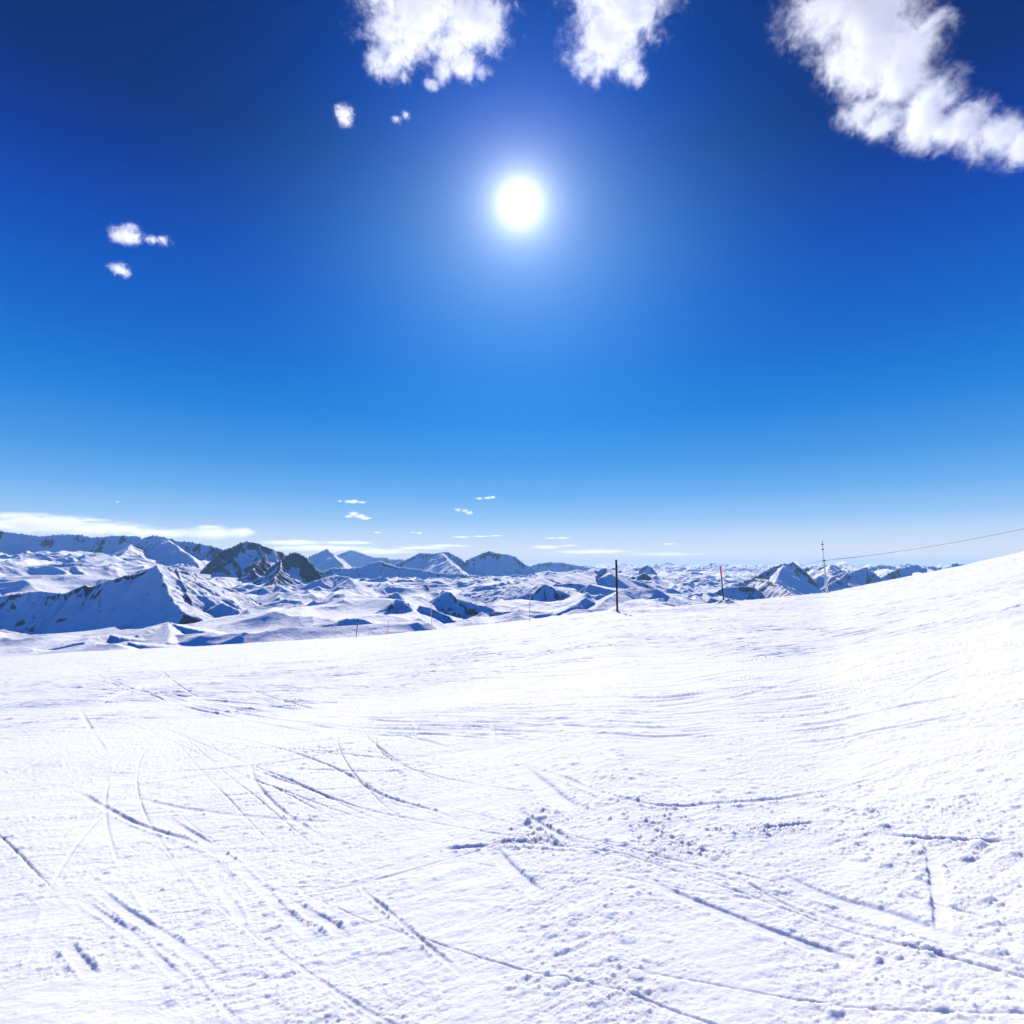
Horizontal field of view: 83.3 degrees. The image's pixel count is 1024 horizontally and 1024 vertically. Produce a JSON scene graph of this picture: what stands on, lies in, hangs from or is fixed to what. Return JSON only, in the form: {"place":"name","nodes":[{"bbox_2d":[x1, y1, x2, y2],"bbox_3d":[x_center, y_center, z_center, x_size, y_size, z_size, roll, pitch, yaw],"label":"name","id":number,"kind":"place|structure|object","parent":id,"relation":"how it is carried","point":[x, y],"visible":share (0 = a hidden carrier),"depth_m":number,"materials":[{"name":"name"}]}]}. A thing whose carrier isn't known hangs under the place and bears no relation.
{"place":"outdoors","nodes":[
{"label":"outdoors","id":0,"kind":"place"},
{"bbox_2d":[0,530,970,657],"bbox_3d":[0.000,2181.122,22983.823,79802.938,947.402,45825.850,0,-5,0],"label":"mountains","id":1,"kind":"structure","parent":0,"point":[64,593],"depth_m":2997.60,"materials":[{"name":"white snow"}]},
{"bbox_2d":[0,551,1023,1023],"bbox_3d":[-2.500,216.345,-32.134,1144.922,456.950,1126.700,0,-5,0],"label":"ski slope","id":2,"kind":"structure","parent":0,"point":[802,809],"depth_m":4.52,"materials":[{"name":"white snow"}]},
{"bbox_2d":[615,560,618,611],"bbox_3d":[6.274,4.611,34.456,0.162,3.518,0.155,0,-5,0],"label":"marker pole","id":3,"kind":"object","parent":2,"relation":"on","point":[616,574],"visible":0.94,"depth_m":34.42,"materials":[{"name":"black paint"}]},
{"bbox_2d":[720,566,724,599],"bbox_3d":[15.418,5.510,42.233,0.294,3.134,0.140,0,-5,0],"label":"marker pole","id":4,"kind":"object","parent":2,"relation":"on","point":[723,598],"visible":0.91,"depth_m":42.25,"materials":[{"name":"red paint"}]},
{"bbox_2d":[821,541,827,592],"bbox_3d":[30.639,5.585,56.426,0.489,5.455,0.280,0,-5,0],"label":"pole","id":5,"kind":"object","parent":2,"relation":"on","point":[825,577],"visible":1,"depth_m":56.35,"materials":[{"name":"white paint"}]},
{"bbox_2d":[763,528,1023,578],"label":"cable","id":6,"kind":"object","parent":5,"relation":"attached to","point":[915,548],"visible":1,"depth_m":45.80,"materials":[{"name":"metal"}]},
{"bbox_2d":[0,0,1023,565],"label":"sky","id":7,"kind":"structure","parent":0,"point":[577,282],"materials":[{"name":"blue"}]}
]}

